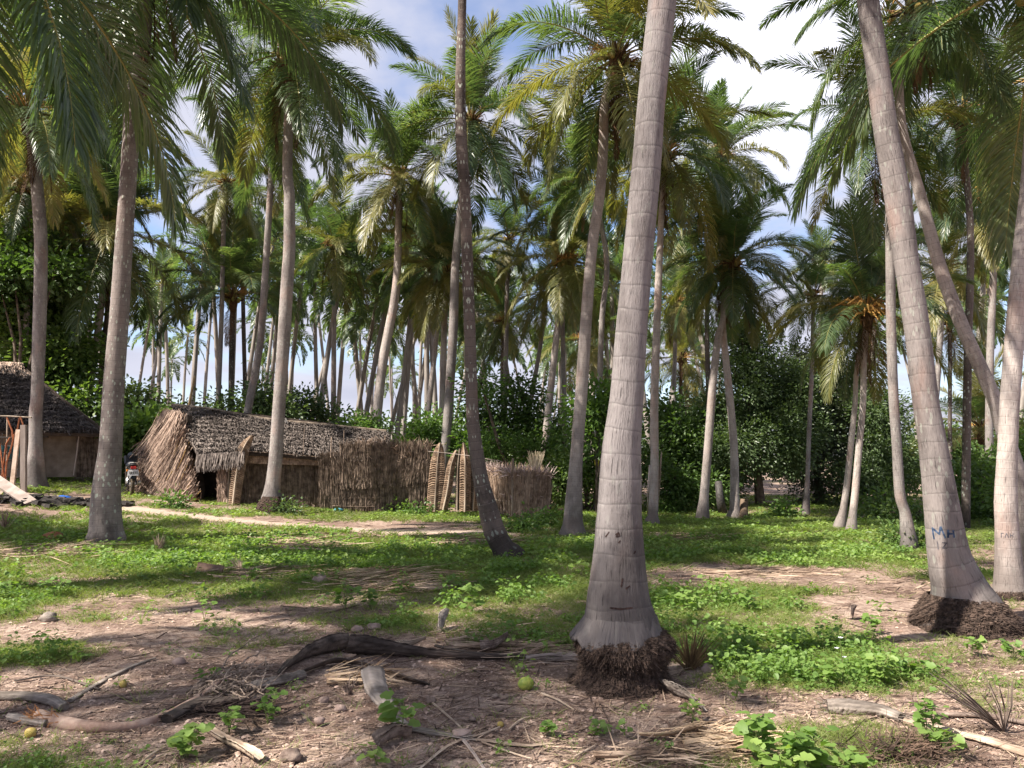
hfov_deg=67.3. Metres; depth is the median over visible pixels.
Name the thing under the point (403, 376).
palm
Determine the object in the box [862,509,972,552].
leafy bush
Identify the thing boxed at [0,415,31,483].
wooden frame
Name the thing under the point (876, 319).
palm
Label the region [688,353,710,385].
palm
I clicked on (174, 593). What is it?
palm stalk
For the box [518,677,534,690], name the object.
coconut
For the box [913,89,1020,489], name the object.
coconut palm
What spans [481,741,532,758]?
twig
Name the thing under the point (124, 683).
fallen fruit
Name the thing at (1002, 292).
palm
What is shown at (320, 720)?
stone
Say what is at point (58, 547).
dry frond
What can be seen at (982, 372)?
coconut palm
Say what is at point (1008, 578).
coconut palm
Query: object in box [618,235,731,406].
coconut palm
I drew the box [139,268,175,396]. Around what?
palm
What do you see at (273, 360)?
palm
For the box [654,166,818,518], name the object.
coconut palm
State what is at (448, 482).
woven panel
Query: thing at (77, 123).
coconut palm
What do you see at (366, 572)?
dry frond
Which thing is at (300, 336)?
palm
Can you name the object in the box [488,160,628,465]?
coconut palm
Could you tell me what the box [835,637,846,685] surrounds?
flower stem
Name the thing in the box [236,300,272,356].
palm
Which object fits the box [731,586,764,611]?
leafy weed
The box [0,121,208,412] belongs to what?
coconut palm
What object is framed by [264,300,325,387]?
palm
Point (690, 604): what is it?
leafy weed
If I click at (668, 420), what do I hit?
leafy bush
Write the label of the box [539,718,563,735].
leafy weed
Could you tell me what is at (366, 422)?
leafy bush
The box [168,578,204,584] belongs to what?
palm stalk
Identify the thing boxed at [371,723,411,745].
broken husk
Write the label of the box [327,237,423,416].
palm
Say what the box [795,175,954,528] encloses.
coconut palm
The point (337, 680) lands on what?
dry frond
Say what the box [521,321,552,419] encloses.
palm
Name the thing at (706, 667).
stone
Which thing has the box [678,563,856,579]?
dry frond
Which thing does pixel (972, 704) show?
twiggy shrub
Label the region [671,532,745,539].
dry frond
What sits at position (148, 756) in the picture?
twig
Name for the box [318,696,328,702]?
stone
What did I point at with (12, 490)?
plank
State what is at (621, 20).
coconut palm
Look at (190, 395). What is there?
trunk
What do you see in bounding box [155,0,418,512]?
coconut palm
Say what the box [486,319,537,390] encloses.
palm
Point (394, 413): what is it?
palm
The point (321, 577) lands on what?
stone
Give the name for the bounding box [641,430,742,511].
leafy bush
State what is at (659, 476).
broken stick
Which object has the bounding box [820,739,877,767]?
leafy weed
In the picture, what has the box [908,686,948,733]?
leafy weed
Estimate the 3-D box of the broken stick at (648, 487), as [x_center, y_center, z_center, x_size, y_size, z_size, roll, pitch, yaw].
[3.546,2.801,19.933,0.103,1.413,2.498,-1,-5,9]
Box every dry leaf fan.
[0,507,16,527]
[152,532,167,549]
[228,554,241,568]
[342,673,358,694]
[674,630,722,670]
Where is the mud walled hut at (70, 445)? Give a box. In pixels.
[0,362,99,477]
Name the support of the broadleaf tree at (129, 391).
on the ground at (544, 672)
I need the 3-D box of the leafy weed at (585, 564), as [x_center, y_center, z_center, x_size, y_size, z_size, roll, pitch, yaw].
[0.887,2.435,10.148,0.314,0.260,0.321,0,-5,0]
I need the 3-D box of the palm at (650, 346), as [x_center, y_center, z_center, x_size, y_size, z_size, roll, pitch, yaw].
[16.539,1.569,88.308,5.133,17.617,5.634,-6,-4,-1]
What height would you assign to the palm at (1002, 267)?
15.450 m
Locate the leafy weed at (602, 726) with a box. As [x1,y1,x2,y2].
[589,716,612,732]
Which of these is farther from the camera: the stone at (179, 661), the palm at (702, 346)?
the palm at (702, 346)
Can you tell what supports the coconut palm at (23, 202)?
on the ground at (544, 672)
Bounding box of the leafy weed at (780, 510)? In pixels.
[758,495,805,518]
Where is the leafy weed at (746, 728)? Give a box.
[732,710,776,766]
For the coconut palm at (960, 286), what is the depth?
24.08 m
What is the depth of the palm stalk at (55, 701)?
4.96 m
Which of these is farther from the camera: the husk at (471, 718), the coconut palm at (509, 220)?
the coconut palm at (509, 220)
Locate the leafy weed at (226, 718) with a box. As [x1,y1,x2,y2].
[218,705,244,732]
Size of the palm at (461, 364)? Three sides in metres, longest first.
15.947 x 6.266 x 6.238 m
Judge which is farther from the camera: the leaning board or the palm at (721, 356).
the palm at (721, 356)
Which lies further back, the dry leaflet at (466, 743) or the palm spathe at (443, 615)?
the palm spathe at (443, 615)
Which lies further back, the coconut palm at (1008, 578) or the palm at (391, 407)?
the palm at (391, 407)
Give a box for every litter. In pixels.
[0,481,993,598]
[0,552,1023,767]
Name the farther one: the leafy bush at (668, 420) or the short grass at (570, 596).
the leafy bush at (668, 420)
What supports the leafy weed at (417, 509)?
on the ground at (544, 672)
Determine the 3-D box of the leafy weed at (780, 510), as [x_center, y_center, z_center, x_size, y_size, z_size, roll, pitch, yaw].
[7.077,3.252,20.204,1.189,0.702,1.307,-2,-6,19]
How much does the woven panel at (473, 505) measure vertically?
1.656 m
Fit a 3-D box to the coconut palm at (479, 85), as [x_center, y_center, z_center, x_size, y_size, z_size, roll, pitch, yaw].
[-1.438,-4.510,25.464,6.781,17.030,6.247,0,-5,0]
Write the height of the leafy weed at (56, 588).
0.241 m
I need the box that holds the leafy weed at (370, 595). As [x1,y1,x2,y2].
[356,588,378,608]
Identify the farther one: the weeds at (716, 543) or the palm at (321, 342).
the palm at (321, 342)
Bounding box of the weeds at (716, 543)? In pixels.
[0,477,993,569]
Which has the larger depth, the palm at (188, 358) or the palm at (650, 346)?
the palm at (650, 346)
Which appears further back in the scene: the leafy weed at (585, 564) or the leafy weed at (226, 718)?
the leafy weed at (585, 564)
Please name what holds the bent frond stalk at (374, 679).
on the ground at (544, 672)
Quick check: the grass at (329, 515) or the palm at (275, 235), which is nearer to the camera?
the grass at (329, 515)
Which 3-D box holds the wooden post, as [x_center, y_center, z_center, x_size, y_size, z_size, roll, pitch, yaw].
[-12.514,1.913,19.707,0.228,1.732,0.092,0,-5,0]
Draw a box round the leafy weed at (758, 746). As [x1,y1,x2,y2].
[748,738,815,767]
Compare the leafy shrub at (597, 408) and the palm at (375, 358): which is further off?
the palm at (375, 358)
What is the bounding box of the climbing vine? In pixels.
[121,441,144,479]
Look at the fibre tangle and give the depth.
4.03 m
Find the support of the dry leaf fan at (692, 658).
on the ground at (544, 672)
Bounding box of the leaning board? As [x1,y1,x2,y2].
[10,429,19,484]
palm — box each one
[0,0,239,250]
[0,1,120,487]
[0,83,104,246]
[0,106,113,364]
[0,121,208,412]
[2,65,194,397]
[7,100,185,419]
[24,0,350,543]
[69,182,147,388]
[83,226,167,298]
[127,283,184,382]
[129,310,179,400]
[136,245,196,405]
[137,237,199,401]
[139,236,191,402]
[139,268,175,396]
[145,190,226,404]
[153,111,282,404]
[154,205,305,408]
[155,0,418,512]
[161,337,191,405]
[163,228,251,381]
[163,306,213,401]
[182,54,354,413]
[186,245,240,406]
[188,161,283,399]
[194,205,257,388]
[228,194,324,397]
[234,205,309,410]
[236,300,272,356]
[238,255,326,393]
[240,346,275,388]
[245,240,305,399]
[247,235,325,388]
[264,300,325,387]
[265,324,313,365]
[275,173,383,417]
[281,216,342,418]
[287,175,345,398]
[294,212,389,420]
[295,260,330,422]
[300,261,379,420]
[304,214,384,421]
[307,87,457,426]
[310,240,373,410]
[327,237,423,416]
[336,319,378,377]
[349,345,377,416]
[352,214,419,416]
[355,217,418,440]
[362,305,405,439]
[364,182,479,430]
[365,181,511,424]
[365,359,401,397]
[367,4,559,505]
[367,282,401,414]
[370,329,405,432]
[371,220,448,435]
[375,190,478,416]
[382,176,455,442]
[384,196,515,423]
[385,350,422,391]
[388,272,462,437]
[398,274,478,434]
[398,302,414,422]
[418,280,460,418]
[418,335,457,392]
[433,270,486,457]
[438,329,484,377]
[454,264,493,426]
[455,0,524,559]
[457,253,531,400]
[457,275,532,427]
[459,233,513,460]
[461,255,554,433]
[471,184,545,406]
[477,0,765,536]
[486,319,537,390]
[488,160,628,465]
[499,122,624,494]
[502,246,577,467]
[508,212,623,466]
[517,99,657,509]
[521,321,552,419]
[523,331,557,409]
[526,284,616,491]
[532,262,560,425]
[542,311,574,406]
[545,332,576,422]
[545,365,573,406]
[548,357,557,422]
[550,268,616,450]
[552,271,618,453]
[565,0,680,700]
[570,23,775,524]
[572,217,664,378]
[580,241,617,378]
[594,237,667,468]
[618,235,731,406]
[622,163,726,474]
[632,66,810,504]
[644,311,734,423]
[645,327,668,402]
[647,222,716,419]
[651,292,704,472]
[653,182,804,518]
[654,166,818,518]
[661,362,695,393]
[663,298,717,389]
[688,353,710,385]
[704,302,736,393]
[752,220,878,514]
[758,0,1013,550]
[758,0,1023,563]
[767,194,979,531]
[784,218,846,494]
[785,0,1023,601]
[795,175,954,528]
[848,10,1023,529]
[848,314,900,393]
[857,0,1023,640]
[869,268,885,390]
[876,259,961,474]
[880,308,909,382]
[896,188,1009,394]
[899,256,1007,459]
[902,338,1023,482]
[912,0,1023,268]
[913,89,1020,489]
[951,250,1008,351]
[953,283,1006,348]
[956,198,1008,435]
[987,254,1023,421]
[996,274,1006,355]
[996,333,1023,367]
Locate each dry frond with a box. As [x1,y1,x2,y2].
[0,538,143,562]
[135,687,322,726]
[180,559,322,579]
[233,532,390,551]
[268,556,489,591]
[315,575,507,599]
[325,653,417,686]
[420,622,574,671]
[429,533,547,549]
[519,652,578,664]
[561,726,757,767]
[660,706,800,767]
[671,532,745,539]
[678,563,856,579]
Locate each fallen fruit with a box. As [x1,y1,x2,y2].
[24,727,37,737]
[119,680,127,687]
[497,721,503,727]
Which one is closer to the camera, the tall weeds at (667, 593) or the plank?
the tall weeds at (667, 593)
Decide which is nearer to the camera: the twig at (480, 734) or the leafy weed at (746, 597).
the twig at (480, 734)
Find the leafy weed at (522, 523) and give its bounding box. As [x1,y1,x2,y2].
[502,510,559,533]
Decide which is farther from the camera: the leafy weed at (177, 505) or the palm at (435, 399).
the palm at (435, 399)
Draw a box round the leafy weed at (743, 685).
[726,675,747,700]
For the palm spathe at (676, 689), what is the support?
on the ground at (544, 672)
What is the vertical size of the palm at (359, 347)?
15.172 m
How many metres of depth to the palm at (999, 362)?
72.36 m
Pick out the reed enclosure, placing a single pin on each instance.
(512, 487)
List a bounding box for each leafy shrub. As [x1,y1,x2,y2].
[445,355,601,467]
[542,369,649,511]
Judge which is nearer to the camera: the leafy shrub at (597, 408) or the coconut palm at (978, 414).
the leafy shrub at (597, 408)
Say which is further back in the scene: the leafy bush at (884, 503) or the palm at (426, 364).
the palm at (426, 364)
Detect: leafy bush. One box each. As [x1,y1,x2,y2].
[328,407,397,439]
[383,401,496,473]
[542,435,647,510]
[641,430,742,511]
[642,376,747,506]
[848,476,923,523]
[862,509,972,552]
[881,410,1023,493]
[910,437,996,520]
[971,427,1023,527]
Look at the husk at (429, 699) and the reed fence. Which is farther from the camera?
the reed fence
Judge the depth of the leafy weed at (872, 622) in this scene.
6.92 m
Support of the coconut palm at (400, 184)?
on the ground at (544, 672)
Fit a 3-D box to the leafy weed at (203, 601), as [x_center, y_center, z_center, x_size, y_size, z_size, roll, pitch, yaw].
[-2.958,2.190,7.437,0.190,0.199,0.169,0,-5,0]
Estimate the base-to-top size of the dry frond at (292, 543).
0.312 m
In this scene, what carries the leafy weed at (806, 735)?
on the ground at (544, 672)
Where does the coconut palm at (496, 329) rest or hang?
on the ground at (544, 672)
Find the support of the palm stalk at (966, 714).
on the ground at (544, 672)
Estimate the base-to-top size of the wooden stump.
0.572 m
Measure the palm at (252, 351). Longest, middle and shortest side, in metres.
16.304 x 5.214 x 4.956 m
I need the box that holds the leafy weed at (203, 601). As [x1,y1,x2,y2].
[194,599,217,620]
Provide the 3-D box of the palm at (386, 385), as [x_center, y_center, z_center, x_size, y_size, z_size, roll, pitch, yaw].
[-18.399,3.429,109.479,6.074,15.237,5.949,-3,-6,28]
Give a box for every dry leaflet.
[419,738,461,767]
[462,739,484,767]
[466,738,553,746]
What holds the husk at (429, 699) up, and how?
on the ground at (544, 672)
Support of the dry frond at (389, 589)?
on the ground at (544, 672)
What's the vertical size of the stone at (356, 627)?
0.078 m
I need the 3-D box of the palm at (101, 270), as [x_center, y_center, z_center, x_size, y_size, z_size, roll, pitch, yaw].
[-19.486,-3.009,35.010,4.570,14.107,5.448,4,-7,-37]
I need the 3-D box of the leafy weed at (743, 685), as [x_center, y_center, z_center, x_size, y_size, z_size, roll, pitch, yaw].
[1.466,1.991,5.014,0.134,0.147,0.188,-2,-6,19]
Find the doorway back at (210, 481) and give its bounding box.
[202,465,216,498]
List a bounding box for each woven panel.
[228,435,253,504]
[426,443,444,511]
[440,450,457,510]
[455,448,460,510]
[459,442,470,511]
[470,463,477,510]
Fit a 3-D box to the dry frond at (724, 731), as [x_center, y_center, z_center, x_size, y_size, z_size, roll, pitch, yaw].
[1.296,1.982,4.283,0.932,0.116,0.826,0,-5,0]
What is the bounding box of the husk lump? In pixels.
[279,747,302,762]
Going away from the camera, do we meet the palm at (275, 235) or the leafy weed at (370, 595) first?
the leafy weed at (370, 595)
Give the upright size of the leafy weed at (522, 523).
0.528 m
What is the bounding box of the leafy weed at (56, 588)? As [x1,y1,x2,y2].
[39,576,71,594]
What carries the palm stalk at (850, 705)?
on the ground at (544, 672)
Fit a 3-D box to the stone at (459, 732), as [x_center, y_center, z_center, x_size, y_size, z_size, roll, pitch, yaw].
[-0.285,1.996,4.398,0.116,0.046,0.100,0,-5,0]
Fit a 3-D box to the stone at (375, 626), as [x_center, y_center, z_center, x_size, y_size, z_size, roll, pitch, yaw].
[-1.279,2.247,7.104,0.152,0.079,0.133,0,-5,0]
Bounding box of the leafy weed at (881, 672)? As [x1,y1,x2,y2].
[864,651,898,683]
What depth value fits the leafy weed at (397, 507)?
20.86 m
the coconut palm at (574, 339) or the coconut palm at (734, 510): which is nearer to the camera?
the coconut palm at (734, 510)
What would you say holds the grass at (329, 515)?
on the ground at (544, 672)
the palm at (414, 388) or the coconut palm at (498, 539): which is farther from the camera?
the palm at (414, 388)
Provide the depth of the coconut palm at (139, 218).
31.24 m
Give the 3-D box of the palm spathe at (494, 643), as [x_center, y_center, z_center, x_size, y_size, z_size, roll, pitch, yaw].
[-0.146,2.135,6.370,0.287,0.135,0.141,3,-6,-32]
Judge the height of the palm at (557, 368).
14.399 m
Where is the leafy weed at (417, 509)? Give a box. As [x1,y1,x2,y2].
[401,498,439,515]
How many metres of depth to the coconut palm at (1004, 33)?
13.56 m
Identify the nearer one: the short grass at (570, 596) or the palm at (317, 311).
the short grass at (570, 596)
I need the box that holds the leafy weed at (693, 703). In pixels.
[678,698,703,722]
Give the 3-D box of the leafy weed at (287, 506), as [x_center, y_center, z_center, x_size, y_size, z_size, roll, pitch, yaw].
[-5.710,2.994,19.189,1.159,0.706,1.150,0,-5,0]
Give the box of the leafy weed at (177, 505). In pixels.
[141,483,196,508]
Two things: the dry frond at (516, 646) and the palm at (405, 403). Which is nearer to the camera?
the dry frond at (516, 646)
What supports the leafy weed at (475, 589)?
on the ground at (544, 672)
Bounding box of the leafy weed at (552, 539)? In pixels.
[542,535,556,547]
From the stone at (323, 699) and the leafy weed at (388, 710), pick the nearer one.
the leafy weed at (388, 710)
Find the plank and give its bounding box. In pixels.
[0,476,35,504]
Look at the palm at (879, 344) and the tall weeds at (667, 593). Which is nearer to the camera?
the tall weeds at (667, 593)
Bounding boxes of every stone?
[172,657,185,664]
[311,574,328,583]
[314,716,324,724]
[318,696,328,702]
[334,704,346,712]
[351,625,363,632]
[366,623,380,629]
[452,728,471,736]
[701,663,714,672]
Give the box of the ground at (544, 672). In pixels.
[0,462,1023,767]
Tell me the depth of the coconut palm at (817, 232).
32.30 m
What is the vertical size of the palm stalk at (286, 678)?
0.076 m
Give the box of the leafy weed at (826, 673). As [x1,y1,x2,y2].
[813,658,845,683]
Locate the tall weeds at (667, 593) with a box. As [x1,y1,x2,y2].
[0,516,992,687]
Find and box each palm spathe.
[197,721,264,760]
[277,632,348,673]
[303,657,429,684]
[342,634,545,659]
[396,636,425,644]
[436,608,448,632]
[479,632,507,651]
[639,720,710,735]
[659,678,706,711]
[844,604,856,618]
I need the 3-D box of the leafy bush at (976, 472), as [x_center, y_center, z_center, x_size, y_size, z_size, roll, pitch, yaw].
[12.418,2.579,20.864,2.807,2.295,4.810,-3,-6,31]
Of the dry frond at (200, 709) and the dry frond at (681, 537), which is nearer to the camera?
the dry frond at (200, 709)
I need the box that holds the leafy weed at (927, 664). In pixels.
[896,656,935,673]
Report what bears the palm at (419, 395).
on the ground at (544, 672)
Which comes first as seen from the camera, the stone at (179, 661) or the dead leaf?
the stone at (179, 661)
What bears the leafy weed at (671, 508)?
on the ground at (544, 672)
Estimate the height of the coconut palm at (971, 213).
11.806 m
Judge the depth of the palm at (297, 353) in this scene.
76.57 m
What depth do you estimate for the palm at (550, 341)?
62.51 m
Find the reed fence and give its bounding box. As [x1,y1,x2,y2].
[317,432,437,511]
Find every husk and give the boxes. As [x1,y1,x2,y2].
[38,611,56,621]
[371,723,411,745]
[425,696,435,704]
[468,716,475,721]
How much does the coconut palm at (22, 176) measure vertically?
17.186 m
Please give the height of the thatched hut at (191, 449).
3.094 m
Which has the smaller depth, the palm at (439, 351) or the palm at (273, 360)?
the palm at (273, 360)
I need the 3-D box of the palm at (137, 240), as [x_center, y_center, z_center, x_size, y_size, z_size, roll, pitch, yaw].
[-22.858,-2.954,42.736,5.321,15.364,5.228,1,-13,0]
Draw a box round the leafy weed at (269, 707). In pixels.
[250,687,287,723]
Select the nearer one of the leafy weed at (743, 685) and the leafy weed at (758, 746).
the leafy weed at (758, 746)
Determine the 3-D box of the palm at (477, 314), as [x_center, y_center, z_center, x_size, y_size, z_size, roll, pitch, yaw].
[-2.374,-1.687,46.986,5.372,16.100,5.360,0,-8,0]
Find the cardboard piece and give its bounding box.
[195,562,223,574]
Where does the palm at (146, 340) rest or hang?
on the ground at (544, 672)
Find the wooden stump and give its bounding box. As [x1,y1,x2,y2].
[739,499,747,518]
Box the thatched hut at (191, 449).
[121,403,389,507]
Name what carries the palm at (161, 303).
on the ground at (544, 672)
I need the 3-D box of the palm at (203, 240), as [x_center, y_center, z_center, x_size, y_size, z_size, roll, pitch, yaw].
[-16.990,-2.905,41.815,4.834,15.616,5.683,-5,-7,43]
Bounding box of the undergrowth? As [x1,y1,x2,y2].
[91,390,960,482]
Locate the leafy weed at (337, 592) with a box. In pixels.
[325,578,361,607]
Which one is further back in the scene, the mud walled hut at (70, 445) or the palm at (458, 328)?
the palm at (458, 328)
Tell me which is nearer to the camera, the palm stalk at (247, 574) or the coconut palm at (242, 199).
the palm stalk at (247, 574)
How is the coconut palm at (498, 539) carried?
on the ground at (544, 672)
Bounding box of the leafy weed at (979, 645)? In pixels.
[963,635,987,655]
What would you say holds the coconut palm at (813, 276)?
on the ground at (544, 672)
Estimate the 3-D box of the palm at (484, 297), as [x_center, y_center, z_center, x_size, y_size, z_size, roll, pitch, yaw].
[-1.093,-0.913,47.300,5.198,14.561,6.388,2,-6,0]
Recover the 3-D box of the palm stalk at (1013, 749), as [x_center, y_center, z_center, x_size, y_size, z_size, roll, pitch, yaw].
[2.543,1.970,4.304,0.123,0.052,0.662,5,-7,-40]
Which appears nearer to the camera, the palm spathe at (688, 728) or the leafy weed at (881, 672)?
the palm spathe at (688, 728)
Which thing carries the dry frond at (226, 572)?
on the ground at (544, 672)
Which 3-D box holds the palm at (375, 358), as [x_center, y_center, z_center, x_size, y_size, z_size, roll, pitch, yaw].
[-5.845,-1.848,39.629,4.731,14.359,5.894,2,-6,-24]
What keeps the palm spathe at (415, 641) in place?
on the ground at (544, 672)
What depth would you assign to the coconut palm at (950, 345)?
27.22 m
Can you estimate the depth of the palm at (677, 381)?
104.52 m
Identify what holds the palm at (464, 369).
on the ground at (544, 672)
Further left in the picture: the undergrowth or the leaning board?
the leaning board
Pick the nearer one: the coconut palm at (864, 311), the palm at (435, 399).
the coconut palm at (864, 311)
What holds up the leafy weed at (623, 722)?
on the ground at (544, 672)
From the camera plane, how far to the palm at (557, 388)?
99.66 m
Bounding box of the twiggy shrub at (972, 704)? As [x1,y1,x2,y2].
[929,663,1012,731]
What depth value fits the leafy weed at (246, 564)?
9.63 m
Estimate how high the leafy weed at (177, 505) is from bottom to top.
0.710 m
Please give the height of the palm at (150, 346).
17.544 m
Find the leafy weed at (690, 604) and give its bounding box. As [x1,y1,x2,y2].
[674,590,700,610]
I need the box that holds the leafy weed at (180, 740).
[166,722,214,757]
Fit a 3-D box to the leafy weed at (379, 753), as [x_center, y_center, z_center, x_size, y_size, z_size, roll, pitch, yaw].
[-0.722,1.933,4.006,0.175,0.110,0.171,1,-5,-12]
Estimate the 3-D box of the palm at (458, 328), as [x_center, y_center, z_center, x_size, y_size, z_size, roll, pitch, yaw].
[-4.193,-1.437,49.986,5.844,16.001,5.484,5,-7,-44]
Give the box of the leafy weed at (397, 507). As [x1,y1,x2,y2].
[380,495,425,511]
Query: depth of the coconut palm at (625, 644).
5.50 m
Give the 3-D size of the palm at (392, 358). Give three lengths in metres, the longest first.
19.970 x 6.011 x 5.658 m
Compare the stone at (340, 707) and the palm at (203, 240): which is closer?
the stone at (340, 707)
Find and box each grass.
[0,477,994,597]
[0,563,1023,767]
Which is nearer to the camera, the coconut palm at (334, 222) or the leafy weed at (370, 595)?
the leafy weed at (370, 595)
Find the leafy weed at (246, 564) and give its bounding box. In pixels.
[241,556,264,579]
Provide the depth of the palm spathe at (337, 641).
6.11 m
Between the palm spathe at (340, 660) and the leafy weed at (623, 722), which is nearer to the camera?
the leafy weed at (623, 722)
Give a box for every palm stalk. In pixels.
[0,691,69,710]
[5,713,47,726]
[14,675,100,689]
[66,657,155,701]
[161,693,277,723]
[164,587,190,597]
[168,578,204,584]
[235,572,317,585]
[241,670,306,692]
[434,644,532,654]
[812,692,913,722]
[903,717,1023,756]
[936,712,1023,723]
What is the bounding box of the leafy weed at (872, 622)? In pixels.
[859,612,882,628]
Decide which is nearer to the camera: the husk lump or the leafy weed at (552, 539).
the husk lump
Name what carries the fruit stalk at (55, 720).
on the ground at (544, 672)
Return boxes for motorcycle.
[121,451,144,494]
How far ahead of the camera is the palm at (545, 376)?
90.64 m
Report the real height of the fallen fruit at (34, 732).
0.056 m
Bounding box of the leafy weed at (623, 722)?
[615,718,632,734]
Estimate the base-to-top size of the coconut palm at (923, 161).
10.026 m
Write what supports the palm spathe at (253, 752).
on the ground at (544, 672)
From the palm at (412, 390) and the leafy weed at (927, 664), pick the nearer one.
the leafy weed at (927, 664)
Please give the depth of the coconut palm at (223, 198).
30.43 m
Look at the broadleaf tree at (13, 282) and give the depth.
27.81 m
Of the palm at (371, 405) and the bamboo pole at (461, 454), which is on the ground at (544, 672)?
the palm at (371, 405)
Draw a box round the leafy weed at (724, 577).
[697,574,731,590]
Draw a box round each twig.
[138,746,166,764]
[432,702,461,727]
[470,726,499,737]
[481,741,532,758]
[508,716,532,729]
[541,692,574,709]
[573,743,596,757]
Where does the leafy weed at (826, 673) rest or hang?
on the ground at (544, 672)
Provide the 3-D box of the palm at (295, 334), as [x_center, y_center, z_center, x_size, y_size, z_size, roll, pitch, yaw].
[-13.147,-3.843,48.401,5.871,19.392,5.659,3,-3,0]
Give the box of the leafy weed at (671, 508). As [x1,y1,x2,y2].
[658,490,695,512]
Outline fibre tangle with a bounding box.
[825,709,1006,767]
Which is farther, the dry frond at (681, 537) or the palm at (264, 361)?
the palm at (264, 361)
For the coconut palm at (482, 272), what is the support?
on the ground at (544, 672)
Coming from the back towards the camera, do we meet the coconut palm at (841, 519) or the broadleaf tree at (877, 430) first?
the broadleaf tree at (877, 430)
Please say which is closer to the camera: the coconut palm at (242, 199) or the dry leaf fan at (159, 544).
the dry leaf fan at (159, 544)
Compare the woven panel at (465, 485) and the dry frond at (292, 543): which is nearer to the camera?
the dry frond at (292, 543)
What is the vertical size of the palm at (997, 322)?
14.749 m
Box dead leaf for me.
[42,531,62,539]
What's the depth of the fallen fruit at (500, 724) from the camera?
4.56 m
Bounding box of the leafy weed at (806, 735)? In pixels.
[762,720,838,767]
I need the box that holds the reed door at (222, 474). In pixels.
[216,465,227,502]
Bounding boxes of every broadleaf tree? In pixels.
[0,209,130,423]
[0,238,103,370]
[92,374,214,416]
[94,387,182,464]
[184,364,314,419]
[286,381,365,424]
[452,366,571,465]
[569,379,722,450]
[673,311,846,505]
[772,329,903,504]
[810,379,921,508]
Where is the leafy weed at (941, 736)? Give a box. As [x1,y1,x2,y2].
[914,722,967,750]
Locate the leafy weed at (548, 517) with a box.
[514,501,563,528]
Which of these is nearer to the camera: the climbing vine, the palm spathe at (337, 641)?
the palm spathe at (337, 641)
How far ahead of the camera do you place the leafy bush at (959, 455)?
33.40 m
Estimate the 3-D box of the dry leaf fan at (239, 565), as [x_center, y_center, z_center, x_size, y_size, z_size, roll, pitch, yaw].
[-3.840,2.479,10.635,0.242,0.306,0.151,1,-5,-9]
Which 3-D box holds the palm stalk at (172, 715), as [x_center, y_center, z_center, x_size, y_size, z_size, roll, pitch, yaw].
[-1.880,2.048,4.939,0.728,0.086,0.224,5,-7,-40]
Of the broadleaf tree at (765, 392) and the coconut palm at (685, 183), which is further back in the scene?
the broadleaf tree at (765, 392)
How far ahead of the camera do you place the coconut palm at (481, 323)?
40.20 m
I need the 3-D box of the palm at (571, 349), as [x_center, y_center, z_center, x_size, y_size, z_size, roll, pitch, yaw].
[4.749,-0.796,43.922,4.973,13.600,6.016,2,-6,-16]
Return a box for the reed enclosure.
[485,450,556,519]
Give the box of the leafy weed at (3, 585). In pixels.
[0,580,18,597]
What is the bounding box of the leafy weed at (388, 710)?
[377,690,425,740]
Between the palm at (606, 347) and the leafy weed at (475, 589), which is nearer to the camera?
the leafy weed at (475, 589)
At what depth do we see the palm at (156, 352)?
63.57 m
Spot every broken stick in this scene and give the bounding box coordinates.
[647,465,649,513]
[658,451,661,505]
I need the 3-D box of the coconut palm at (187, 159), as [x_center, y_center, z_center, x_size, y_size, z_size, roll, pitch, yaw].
[-17.868,-5.588,31.960,9.134,18.293,7.438,-4,-7,36]
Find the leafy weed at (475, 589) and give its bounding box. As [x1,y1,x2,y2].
[457,582,484,610]
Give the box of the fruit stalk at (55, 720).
[14,633,286,732]
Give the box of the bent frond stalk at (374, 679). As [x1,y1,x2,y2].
[360,656,482,741]
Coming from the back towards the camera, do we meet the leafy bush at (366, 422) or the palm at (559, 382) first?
the palm at (559, 382)
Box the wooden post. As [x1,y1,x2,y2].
[20,425,26,491]
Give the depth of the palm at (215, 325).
43.88 m
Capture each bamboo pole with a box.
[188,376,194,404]
[428,451,501,461]
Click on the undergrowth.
(568, 438)
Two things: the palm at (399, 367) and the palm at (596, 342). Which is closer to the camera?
the palm at (596, 342)
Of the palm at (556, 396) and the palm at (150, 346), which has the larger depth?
the palm at (556, 396)
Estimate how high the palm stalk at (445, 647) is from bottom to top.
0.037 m
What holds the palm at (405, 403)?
on the ground at (544, 672)
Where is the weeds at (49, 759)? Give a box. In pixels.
[0,549,1023,767]
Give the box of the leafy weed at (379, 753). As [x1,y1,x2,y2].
[356,742,389,765]
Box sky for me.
[0,0,1023,451]
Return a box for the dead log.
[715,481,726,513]
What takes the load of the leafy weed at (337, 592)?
on the ground at (544, 672)
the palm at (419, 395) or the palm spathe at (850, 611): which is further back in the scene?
the palm at (419, 395)
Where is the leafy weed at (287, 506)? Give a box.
[263,490,308,514]
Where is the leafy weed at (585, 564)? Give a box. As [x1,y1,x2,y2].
[568,558,589,573]
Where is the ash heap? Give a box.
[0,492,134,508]
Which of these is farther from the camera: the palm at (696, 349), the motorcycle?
the palm at (696, 349)
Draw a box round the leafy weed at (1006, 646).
[999,638,1023,659]
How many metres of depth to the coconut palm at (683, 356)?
34.00 m
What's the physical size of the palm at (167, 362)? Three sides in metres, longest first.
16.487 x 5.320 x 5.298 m

